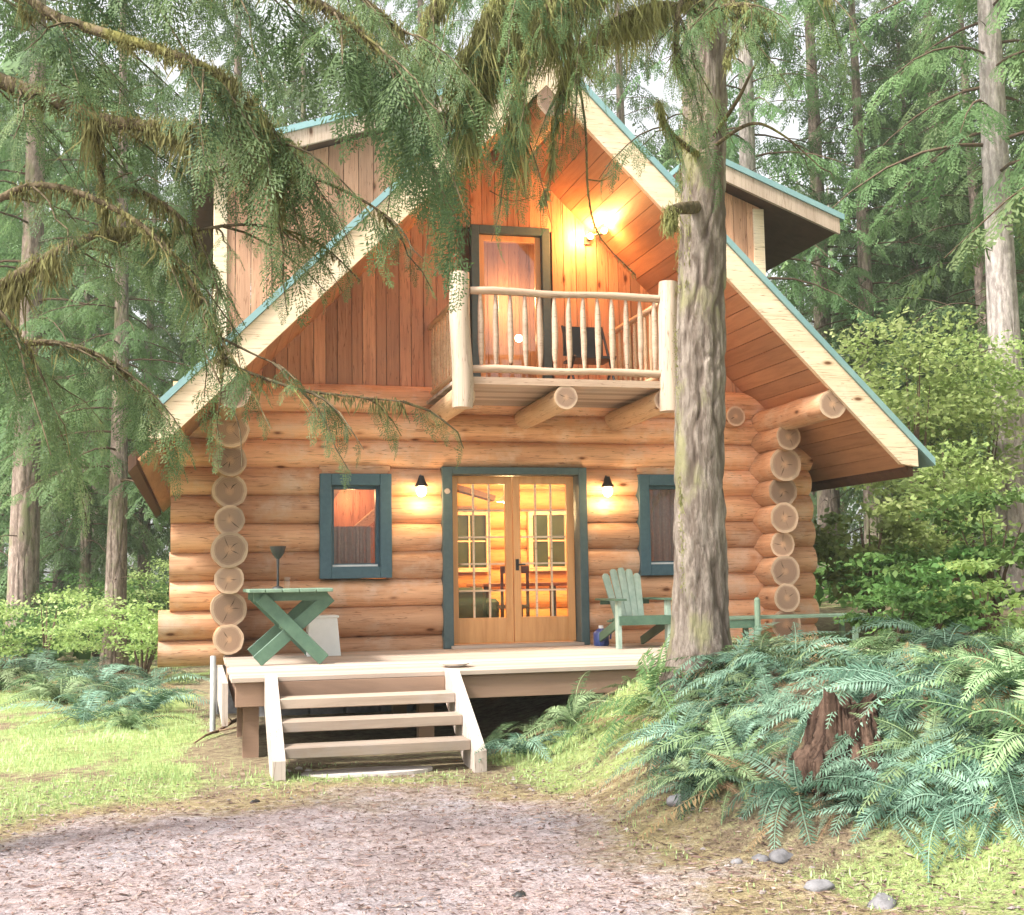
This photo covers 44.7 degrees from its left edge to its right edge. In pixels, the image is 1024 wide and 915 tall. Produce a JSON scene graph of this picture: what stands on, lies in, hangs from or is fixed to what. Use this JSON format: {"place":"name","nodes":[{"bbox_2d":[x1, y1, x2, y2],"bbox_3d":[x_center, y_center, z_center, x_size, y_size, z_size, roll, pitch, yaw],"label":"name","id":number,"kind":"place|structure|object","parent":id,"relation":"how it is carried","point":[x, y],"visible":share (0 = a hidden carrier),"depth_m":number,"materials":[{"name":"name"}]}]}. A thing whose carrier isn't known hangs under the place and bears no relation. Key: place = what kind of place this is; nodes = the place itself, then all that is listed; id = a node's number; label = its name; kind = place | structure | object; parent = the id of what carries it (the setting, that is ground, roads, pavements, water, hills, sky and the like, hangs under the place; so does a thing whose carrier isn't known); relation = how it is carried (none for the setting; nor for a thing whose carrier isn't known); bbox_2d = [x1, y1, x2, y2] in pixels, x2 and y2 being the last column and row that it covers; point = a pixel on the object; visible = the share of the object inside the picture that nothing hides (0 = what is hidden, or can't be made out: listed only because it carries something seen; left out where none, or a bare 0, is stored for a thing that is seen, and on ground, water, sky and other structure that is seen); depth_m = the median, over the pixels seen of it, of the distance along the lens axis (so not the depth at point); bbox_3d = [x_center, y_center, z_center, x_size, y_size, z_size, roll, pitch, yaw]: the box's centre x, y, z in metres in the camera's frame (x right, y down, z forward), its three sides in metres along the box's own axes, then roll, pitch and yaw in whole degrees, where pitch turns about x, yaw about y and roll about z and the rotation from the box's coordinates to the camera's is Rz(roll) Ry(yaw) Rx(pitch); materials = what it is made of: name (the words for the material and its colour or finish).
{"place":"outdoors","nodes":[
{"label":"outdoors","id":0,"kind":"place"},
{"bbox_2d":[0,782,890,914],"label":"driveway","id":1,"kind":"structure","parent":0,"point":[338,907],"depth_m":6.93,"materials":[{"name":"gravel"}]},
{"bbox_2d":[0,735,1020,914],"bbox_3d":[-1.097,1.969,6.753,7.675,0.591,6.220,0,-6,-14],"label":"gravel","id":2,"kind":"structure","parent":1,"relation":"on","point":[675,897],"depth_m":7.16,"materials":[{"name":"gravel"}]},
{"bbox_2d":[0,656,1023,914],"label":"needle litter","id":3,"kind":"object","parent":1,"relation":"on","point":[440,850],"visible":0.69,"depth_m":6.98,"materials":[{"name":"plant"}]},
{"bbox_2d":[0,0,1022,584],"label":"sky","id":4,"kind":"structure","parent":0,"point":[656,87],"materials":[{"name":"white"}]},
{"bbox_2d":[0,587,1023,914],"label":"ground","id":5,"kind":"structure","parent":0,"point":[492,713],"depth_m":9.24,"materials":[{"name":"plant"}]},
{"bbox_2d":[0,601,82,669],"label":"understory shrub","id":6,"kind":"object","parent":5,"relation":"on","point":[6,630],"visible":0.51,"depth_m":23.87,"materials":[{"name":"green plant"}]},
{"bbox_2d":[0,97,104,621],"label":"hemlock tree","id":7,"kind":"object","parent":5,"relation":"on","point":[4,251],"visible":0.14,"depth_m":31.30,"materials":[{"name":"green plant"}]},
{"bbox_2d":[0,585,140,672],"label":"understory shrub","id":8,"kind":"object","parent":5,"relation":"on","point":[81,612],"visible":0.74,"depth_m":21.64,"materials":[{"name":"green plant"}]},
{"bbox_2d":[0,668,142,708],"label":"sword fern","id":9,"kind":"object","parent":5,"relation":"on","point":[53,694],"visible":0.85,"depth_m":16.45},
{"bbox_2d":[0,175,148,620],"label":"hemlock tree","id":10,"kind":"object","parent":5,"relation":"on","point":[58,583],"visible":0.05,"depth_m":33.87,"materials":[{"name":"green plant"}]},
{"bbox_2d":[1,689,165,728],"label":"sword fern","id":11,"kind":"object","parent":5,"relation":"on","point":[86,716],"visible":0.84,"depth_m":14.25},
{"bbox_2d":[0,126,169,639],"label":"hemlock tree","id":12,"kind":"object","parent":5,"relation":"on","point":[86,548],"visible":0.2,"depth_m":30.03,"materials":[{"name":"green plant"}]},
{"bbox_2d":[13,569,168,660],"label":"understory shrub","id":13,"kind":"object","parent":5,"relation":"on","point":[94,593],"visible":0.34,"depth_m":25.73,"materials":[{"name":"green plant"}]},
{"bbox_2d":[0,0,186,663],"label":"fir tree","id":14,"kind":"object","parent":5,"relation":"on","point":[24,552],"visible":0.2,"depth_m":26.17,"materials":[{"name":"green plant"}]},
{"bbox_2d":[29,600,168,678],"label":"understory shrub","id":15,"kind":"object","parent":5,"relation":"on","point":[147,648],"visible":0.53,"depth_m":20.50,"materials":[{"name":"green plant"}]},
{"bbox_2d":[0,0,203,671],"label":"fir tree","id":16,"kind":"object","parent":5,"relation":"on","point":[118,495],"visible":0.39,"depth_m":23.06,"materials":[{"name":"green plant"}]},
{"bbox_2d":[44,707,197,735],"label":"sword fern","id":17,"kind":"object","parent":5,"relation":"on","point":[128,721],"visible":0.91,"depth_m":13.51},
{"bbox_2d":[42,65,210,609],"bbox_3d":[-10.692,-3.060,36.503,6.171,17.607,7.048,-1,-6,0],"label":"hemlock tree","id":18,"kind":"object","parent":5,"relation":"on","point":[159,330],"visible":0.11,"depth_m":36.49,"materials":[{"name":"green plant"}]},
{"bbox_2d":[89,556,169,623],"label":"understory shrub","id":19,"kind":"object","parent":5,"relation":"on","point":[145,592],"visible":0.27,"depth_m":25.81,"materials":[{"name":"green plant"}]},
{"bbox_2d":[94,687,209,719],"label":"sword fern","id":20,"kind":"object","parent":5,"relation":"on","point":[155,700],"visible":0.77,"depth_m":15.06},
{"bbox_2d":[98,153,210,591],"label":"hemlock tree","id":21,"kind":"object","parent":5,"relation":"on","point":[162,546],"visible":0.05,"depth_m":42.07,"materials":[{"name":"green plant"}]},
{"bbox_2d":[130,0,297,446],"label":"fir tree","id":22,"kind":"object","parent":5,"relation":"on","point":[235,70],"visible":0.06,"depth_m":39.43,"materials":[{"name":"green plant"}]},
{"bbox_2d":[0,0,504,545],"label":"mossy hemlock","id":23,"kind":"object","parent":5,"relation":"on","point":[250,144],"visible":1,"depth_m":6.15,"materials":[{"name":"plant"}]},
{"bbox_2d":[168,0,345,586],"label":"hemlock tree","id":24,"kind":"object","parent":5,"relation":"on","point":[298,102],"visible":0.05,"depth_m":34.32,"materials":[{"name":"green plant"}]},
{"bbox_2d":[301,766,432,777],"bbox_3d":[-1.175,2.574,10.123,1.077,0.062,0.390,0,-6,-14],"label":"step stone","id":25,"kind":"object","parent":5,"relation":"on","point":[380,771],"visible":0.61,"depth_m":10.07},
{"bbox_2d":[264,668,486,780],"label":"wooden steps","id":26,"kind":"structure","parent":5,"relation":"on","point":[450,691],"depth_m":10.48,"materials":[{"name":"brown wood"}]},
{"bbox_2d":[368,0,463,85],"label":"fir tree","id":27,"kind":"object","parent":5,"relation":"on","point":[415,12],"visible":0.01,"depth_m":41.93,"materials":[{"name":"green plant"}]},
{"bbox_2d":[0,536,994,667],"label":"undergrowth","id":28,"kind":"object","parent":5,"relation":"on","point":[821,594],"visible":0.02,"depth_m":25.64,"materials":[{"name":"green plant"}]},
{"bbox_2d":[0,2,1023,585],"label":"forest","id":29,"kind":"object","parent":5,"relation":"on","point":[10,66],"visible":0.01,"depth_m":55.78,"materials":[{"name":"plant"}]},
{"bbox_2d":[474,728,576,762],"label":"sword fern","id":30,"kind":"object","parent":5,"relation":"on","point":[522,748],"visible":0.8,"depth_m":10.54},
{"bbox_2d":[128,53,935,716],"bbox_3d":[-0.597,-0.488,18.298,9.150,8.192,9.519,0,-6,-14],"label":"log cabin","id":31,"kind":"object","parent":5,"relation":"on","point":[576,473],"visible":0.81,"depth_m":15.28,"materials":[{"name":"brown wood"}]},
{"bbox_2d":[319,465,391,578],"bbox_3d":[-1.899,0.777,15.012,0.860,1.355,0.335,0,-6,-14],"label":"window","id":32,"kind":"structure","parent":31,"relation":"in","point":[364,477],"depth_m":14.90,"materials":[{"name":"teal paint"}]},
{"bbox_2d":[458,512,490,571],"bbox_3d":[-0.702,1.377,20.433,0.700,1.000,0.100,0,-6,-14],"label":"interior window","id":33,"kind":"structure","parent":31,"relation":"in","point":[464,518],"depth_m":20.45,"materials":[{"name":"brown wood"}]},
{"bbox_2d":[458,587,498,617],"bbox_3d":[-1.051,2.165,17.492,1.560,0.670,1.050,0,-6,-14],"label":"sofa","id":34,"kind":"object","parent":31,"relation":"on","point":[466,605],"visible":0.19,"depth_m":17.11,"materials":[{"name":"green fabric"}]},
{"bbox_2d":[452,476,513,643],"bbox_3d":[-0.376,1.258,15.420,0.790,2.060,0.045,0,-6,-14],"label":"door","id":35,"kind":"structure","parent":31,"relation":"in","point":[473,630],"depth_m":15.40,"materials":[{"name":"brown wood"}]},
{"bbox_2d":[469,224,551,378],"bbox_3d":[-0.021,-1.845,15.814,1.030,2.190,0.160,0,-6,-14],"label":"balcony door","id":36,"kind":"structure","parent":31,"relation":"in","point":[480,233],"depth_m":15.82,"materials":[{"name":"green paint"}]},
{"bbox_2d":[512,476,575,641],"bbox_3d":[0.406,1.261,15.584,0.792,2.060,0.110,0,-6,-14],"label":"door","id":37,"kind":"structure","parent":31,"relation":"in","point":[537,628],"depth_m":15.58,"materials":[{"name":"brown wood"}]},
{"bbox_2d":[527,511,566,570],"bbox_3d":[0.607,1.389,20.763,0.700,1.000,0.100,0,-6,-14],"label":"interior window","id":38,"kind":"structure","parent":31,"relation":"in","point":[558,517],"depth_m":20.76,"materials":[{"name":"brown wood"}]},
{"bbox_2d":[561,325,616,379],"bbox_3d":[0.918,-1.183,14.909,0.532,0.891,0.574,0,-6,-14],"label":"folding chair","id":39,"kind":"object","parent":31,"relation":"on","point":[576,349],"visible":0.45,"depth_m":15.10,"materials":[{"name":"metal"}]},
{"bbox_2d":[635,467,675,575],"bbox_3d":[1.990,0.821,15.991,0.860,1.375,0.335,0,-6,-14],"label":"window","id":40,"kind":"structure","parent":31,"relation":"in","point":[649,478],"depth_m":15.76,"materials":[{"name":"teal paint"}]},
{"bbox_2d":[223,639,869,757],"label":"wooden deck","id":41,"kind":"structure","parent":5,"relation":"on","point":[520,671],"depth_m":11.77,"materials":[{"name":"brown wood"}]},
{"bbox_2d":[243,588,333,665],"bbox_3d":[-2.401,1.782,13.287,0.860,0.768,1.740,0,-6,-14],"label":"picnic table","id":42,"kind":"object","parent":41,"relation":"on","point":[295,621],"visible":0.97,"depth_m":12.57,"materials":[{"name":"green paint"}]},
{"bbox_2d":[304,615,340,656],"bbox_3d":[-2.145,2.011,14.106,0.380,0.450,0.360,0,-6,-14],"label":"white storage box","id":43,"kind":"object","parent":41,"relation":"on","point":[322,631],"visible":0.64,"depth_m":13.96,"materials":[{"name":"plastic"}]},
{"bbox_2d":[593,568,671,648],"bbox_3d":[1.429,1.791,14.920,0.755,0.950,1.024,0,-6,-14],"label":"adirondack chair","id":44,"kind":"object","parent":41,"relation":"on","point":[627,603],"visible":0.98,"depth_m":15.01,"materials":[{"name":"green paint"}]},
{"bbox_2d":[729,597,864,643],"bbox_3d":[3.214,1.968,15.104,2.200,0.560,0.476,0,-6,-14],"label":"garden bench","id":45,"kind":"object","parent":41,"relation":"on","point":[745,622],"visible":0.38,"depth_m":14.91,"materials":[{"name":"green paint"}]},
{"bbox_2d":[505,672,621,759],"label":"sword fern","id":46,"kind":"object","parent":5,"relation":"on","point":[572,717],"visible":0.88,"depth_m":10.86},
{"bbox_2d":[370,0,871,702],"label":"fir tree","id":47,"kind":"object","parent":5,"relation":"on","point":[520,38],"visible":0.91,"depth_m":9.47,"materials":[{"name":"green plant"}]},
{"bbox_2d":[580,0,682,170],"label":"fir tree","id":48,"kind":"object","parent":5,"relation":"on","point":[619,109],"visible":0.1,"depth_m":43.62,"materials":[{"name":"green plant"}]},
{"bbox_2d":[535,634,748,766],"bbox_3d":[0.950,2.027,10.222,2.360,0.610,2.706,-28,2,8],"label":"sword fern","id":49,"kind":"object","parent":5,"relation":"on","point":[656,672],"visible":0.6,"depth_m":10.05,"materials":[{"name":"plant"}]},
{"bbox_2d":[579,668,724,762],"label":"sword fern","id":50,"kind":"object","parent":5,"relation":"on","point":[660,716],"visible":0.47,"depth_m":9.32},
{"bbox_2d":[613,723,731,814],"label":"sword fern","id":51,"kind":"object","parent":5,"relation":"on","point":[682,768],"visible":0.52,"depth_m":7.96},
{"bbox_2d":[581,671,767,801],"bbox_3d":[1.164,1.982,8.531,1.379,0.425,1.390,-32,5,-32],"label":"sword fern","id":52,"kind":"object","parent":5,"relation":"on","point":[668,756],"visible":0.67,"depth_m":8.49,"materials":[{"name":"plant"}]},
{"bbox_2d":[604,696,771,783],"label":"sword fern","id":53,"kind":"object","parent":5,"relation":"on","point":[658,730],"visible":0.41,"depth_m":8.74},
{"bbox_2d":[616,708,778,824],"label":"sword fern","id":54,"kind":"object","parent":5,"relation":"on","point":[695,761],"visible":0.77,"depth_m":7.81,"materials":[{"name":"plant"}]},
{"bbox_2d":[625,662,773,778],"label":"sword fern","id":55,"kind":"object","parent":5,"relation":"on","point":[702,733],"visible":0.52,"depth_m":8.33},
{"bbox_2d":[644,641,799,744],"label":"sword fern","id":56,"kind":"object","parent":5,"relation":"on","point":[722,687],"visible":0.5,"depth_m":9.17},
{"bbox_2d":[638,708,823,839],"bbox_3d":[1.330,2.013,7.468,1.399,0.324,1.474,-10,21,46],"label":"sword fern","id":57,"kind":"object","parent":5,"relation":"on","point":[738,771],"visible":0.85,"depth_m":7.62,"materials":[{"name":"plant"}]},
{"bbox_2d":[631,622,835,707],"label":"sword fern","id":58,"kind":"object","parent":5,"relation":"on","point":[704,658],"visible":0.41,"depth_m":9.73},
{"bbox_2d":[646,626,829,701],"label":"sword fern","id":59,"kind":"object","parent":5,"relation":"on","point":[766,642],"visible":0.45,"depth_m":9.52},
{"bbox_2d":[661,646,817,713],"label":"sword fern","id":60,"kind":"object","parent":5,"relation":"on","point":[744,665],"visible":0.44,"depth_m":9.22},
{"bbox_2d":[679,713,799,780],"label":"sword fern","id":61,"kind":"object","parent":5,"relation":"on","point":[747,729],"visible":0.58,"depth_m":7.91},
{"bbox_2d":[686,656,836,745],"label":"sword fern","id":62,"kind":"object","parent":5,"relation":"on","point":[764,692],"visible":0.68,"depth_m":8.44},
{"bbox_2d":[617,0,914,342],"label":"fir tree","id":63,"kind":"object","parent":5,"relation":"on","point":[745,138],"visible":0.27,"depth_m":29.56,"materials":[{"name":"green plant"}]},
{"bbox_2d":[707,622,899,718],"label":"sword fern","id":64,"kind":"object","parent":5,"relation":"on","point":[773,665],"visible":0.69,"depth_m":8.76,"materials":[{"name":"plant"}]},
{"bbox_2d":[730,677,888,766],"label":"sword fern","id":65,"kind":"object","parent":5,"relation":"on","point":[798,714],"visible":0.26,"depth_m":7.86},
{"bbox_2d":[706,721,913,852],"bbox_3d":[1.695,1.892,7.223,1.372,0.379,1.383,-17,21,26],"label":"sword fern","id":66,"kind":"object","parent":5,"relation":"on","point":[775,788],"visible":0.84,"depth_m":7.12,"materials":[{"name":"plant"}]},
{"bbox_2d":[741,632,926,693],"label":"sword fern","id":67,"kind":"object","parent":5,"relation":"on","point":[862,646],"visible":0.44,"depth_m":8.76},
{"bbox_2d":[789,688,893,801],"bbox_3d":[1.967,1.682,7.377,0.617,0.670,0.625,-3,-6,20],"label":"tree stump","id":68,"kind":"object","parent":5,"relation":"on","point":[816,744],"visible":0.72,"depth_m":7.23,"materials":[{"name":"brown wood"}]},
{"bbox_2d":[732,0,952,597],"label":"fir tree","id":69,"kind":"object","parent":5,"relation":"on","point":[827,498],"visible":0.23,"depth_m":33.64,"materials":[{"name":"green plant"}]},
{"bbox_2d":[744,654,963,748],"bbox_3d":[2.090,1.504,7.764,1.384,0.353,1.277,-19,9,13],"label":"sword fern","id":70,"kind":"object","parent":5,"relation":"on","point":[870,691],"visible":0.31,"depth_m":7.72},
{"bbox_2d":[751,630,961,728],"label":"sword fern","id":71,"kind":"object","parent":5,"relation":"on","point":[845,652],"visible":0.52,"depth_m":7.96,"materials":[{"name":"plant"}]},
{"bbox_2d":[767,629,953,665],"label":"sword fern","id":72,"kind":"object","parent":5,"relation":"on","point":[896,643],"visible":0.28,"depth_m":10.05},
{"bbox_2d":[767,681,972,815],"bbox_3d":[2.095,1.691,7.256,1.385,0.339,1.242,-4,25,37],"label":"sword fern","id":73,"kind":"object","parent":5,"relation":"on","point":[884,710],"visible":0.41,"depth_m":7.28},
{"bbox_2d":[789,753,960,866],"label":"sword fern","id":74,"kind":"object","parent":5,"relation":"on","point":[903,779],"visible":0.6,"depth_m":6.75,"materials":[{"name":"plant"}]},
{"bbox_2d":[805,746,949,836],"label":"sword fern","id":75,"kind":"object","parent":5,"relation":"on","point":[844,768],"visible":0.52,"depth_m":6.95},
{"bbox_2d":[771,0,984,554],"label":"fir tree","id":76,"kind":"object","parent":5,"relation":"on","point":[863,259],"visible":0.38,"depth_m":31.66,"materials":[{"name":"green plant"}]},
{"bbox_2d":[827,591,955,644],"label":"evergreen shrub","id":77,"kind":"object","parent":5,"relation":"on","point":[918,619],"visible":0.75,"depth_m":11.45,"materials":[{"name":"green plant"}]},
{"bbox_2d":[813,496,970,633],"bbox_3d":[4.891,1.513,17.044,2.573,1.994,2.253,0,-6,-14],"label":"evergreen shrub","id":78,"kind":"object","parent":5,"relation":"on","point":[896,524],"visible":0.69,"depth_m":17.07,"materials":[{"name":"green plant"}]},
{"bbox_2d":[804,741,980,847],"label":"sword fern","id":79,"kind":"object","parent":5,"relation":"on","point":[930,756],"visible":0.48,"depth_m":6.83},
{"bbox_2d":[778,642,1021,759],"bbox_3d":[2.435,1.445,7.488,1.410,0.434,1.421,-13,16,-12],"label":"sword fern","id":80,"kind":"object","parent":5,"relation":"on","point":[865,676],"visible":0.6,"depth_m":7.53,"materials":[{"name":"plant"}]},
{"bbox_2d":[780,0,1023,609],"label":"fir tree","id":81,"kind":"object","parent":5,"relation":"on","point":[988,110],"visible":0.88,"depth_m":23.18,"materials":[{"name":"green plant"}]},
{"bbox_2d":[817,0,1018,571],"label":"hemlock tree","id":82,"kind":"object","parent":5,"relation":"on","point":[906,107],"visible":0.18,"depth_m":33.71,"materials":[{"name":"green plant"}]},
{"bbox_2d":[824,304,1023,581],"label":"vine maple","id":83,"kind":"object","parent":5,"relation":"on","point":[918,409],"visible":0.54,"depth_m":20.98,"materials":[{"name":"green plant"}]},
{"bbox_2d":[829,0,1018,520],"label":"fir tree","id":84,"kind":"object","parent":5,"relation":"on","point":[947,91],"visible":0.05,"depth_m":39.28,"materials":[{"name":"green plant"}]},
{"bbox_2d":[836,544,1015,644],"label":"evergreen shrub","id":85,"kind":"object","parent":5,"relation":"on","point":[879,561],"visible":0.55,"depth_m":15.50,"materials":[{"name":"green plant"}]},
{"bbox_2d":[832,613,1023,661],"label":"sword fern","id":86,"kind":"object","parent":5,"relation":"on","point":[938,639],"visible":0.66,"depth_m":10.72,"materials":[{"name":"plant"}]},
{"bbox_2d":[865,566,997,647],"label":"evergreen shrub","id":87,"kind":"object","parent":5,"relation":"on","point":[973,622],"visible":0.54,"depth_m":12.01,"materials":[{"name":"green plant"}]},
{"bbox_2d":[839,646,1023,716],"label":"sword fern","id":88,"kind":"object","parent":5,"relation":"on","point":[998,671],"visible":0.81,"depth_m":7.36,"materials":[{"name":"plant"}]},
{"bbox_2d":[843,666,1023,838],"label":"sword fern","id":89,"kind":"object","parent":5,"relation":"on","point":[911,734],"visible":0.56,"depth_m":7.03,"materials":[{"name":"plant"}]},
{"bbox_2d":[847,679,1023,832],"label":"sword fern","id":90,"kind":"object","parent":5,"relation":"on","point":[1010,725],"visible":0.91,"depth_m":6.76,"materials":[{"name":"plant"}]},
{"bbox_2d":[858,0,1023,569],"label":"hemlock tree","id":91,"kind":"object","parent":5,"relation":"on","point":[979,282],"visible":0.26,"depth_m":30.82,"materials":[{"name":"green plant"}]},
{"bbox_2d":[858,483,1023,628],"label":"evergreen shrub","id":92,"kind":"object","parent":5,"relation":"on","point":[976,501],"visible":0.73,"depth_m":15.48,"materials":[{"name":"green plant"}]},
{"bbox_2d":[869,716,1023,882],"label":"sword fern","id":93,"kind":"object","parent":5,"relation":"on","point":[971,777],"visible":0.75,"depth_m":6.55,"materials":[{"name":"plant"}]},
{"bbox_2d":[878,431,1023,581],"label":"vine maple","id":94,"kind":"object","parent":5,"relation":"on","point":[946,483],"visible":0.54,"depth_m":17.58,"materials":[{"name":"green plant"}]},
{"bbox_2d":[880,675,1023,769],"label":"sword fern","id":95,"kind":"object","parent":5,"relation":"on","point":[952,727],"visible":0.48,"depth_m":7.14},
{"bbox_2d":[883,320,1023,605],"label":"vine maple","id":96,"kind":"object","parent":5,"relation":"on","point":[1011,392],"visible":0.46,"depth_m":21.65,"materials":[{"name":"green plant"}]},
{"bbox_2d":[887,0,1023,453],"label":"hemlock tree","id":97,"kind":"object","parent":5,"relation":"on","point":[989,244],"visible":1,"depth_m":12.29,"materials":[{"name":"green plant"}]},
{"bbox_2d":[888,646,1023,714],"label":"sword fern","id":98,"kind":"object","parent":5,"relation":"on","point":[960,672],"visible":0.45,"depth_m":7.57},
{"bbox_2d":[896,0,1023,569],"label":"hemlock tree","id":99,"kind":"object","parent":5,"relation":"on","point":[1013,31],"visible":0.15,"depth_m":28.88,"materials":[{"name":"green plant"}]},
{"bbox_2d":[909,690,1023,833],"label":"sword fern","id":100,"kind":"object","parent":5,"relation":"on","point":[1001,782],"visible":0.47,"depth_m":6.57,"materials":[{"name":"plant"}]},
{"bbox_2d":[917,558,1023,645],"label":"evergreen shrub","id":101,"kind":"object","parent":5,"relation":"on","point":[992,584],"visible":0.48,"depth_m":12.42,"materials":[{"name":"green plant"}]},
{"bbox_2d":[920,746,1023,868],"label":"sword fern","id":102,"kind":"object","parent":5,"relation":"on","point":[968,810],"visible":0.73,"depth_m":6.46,"materials":[{"name":"plant"}]},
{"bbox_2d":[943,619,1023,654],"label":"sword fern","id":103,"kind":"object","parent":5,"relation":"on","point":[1014,647],"visible":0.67,"depth_m":10.61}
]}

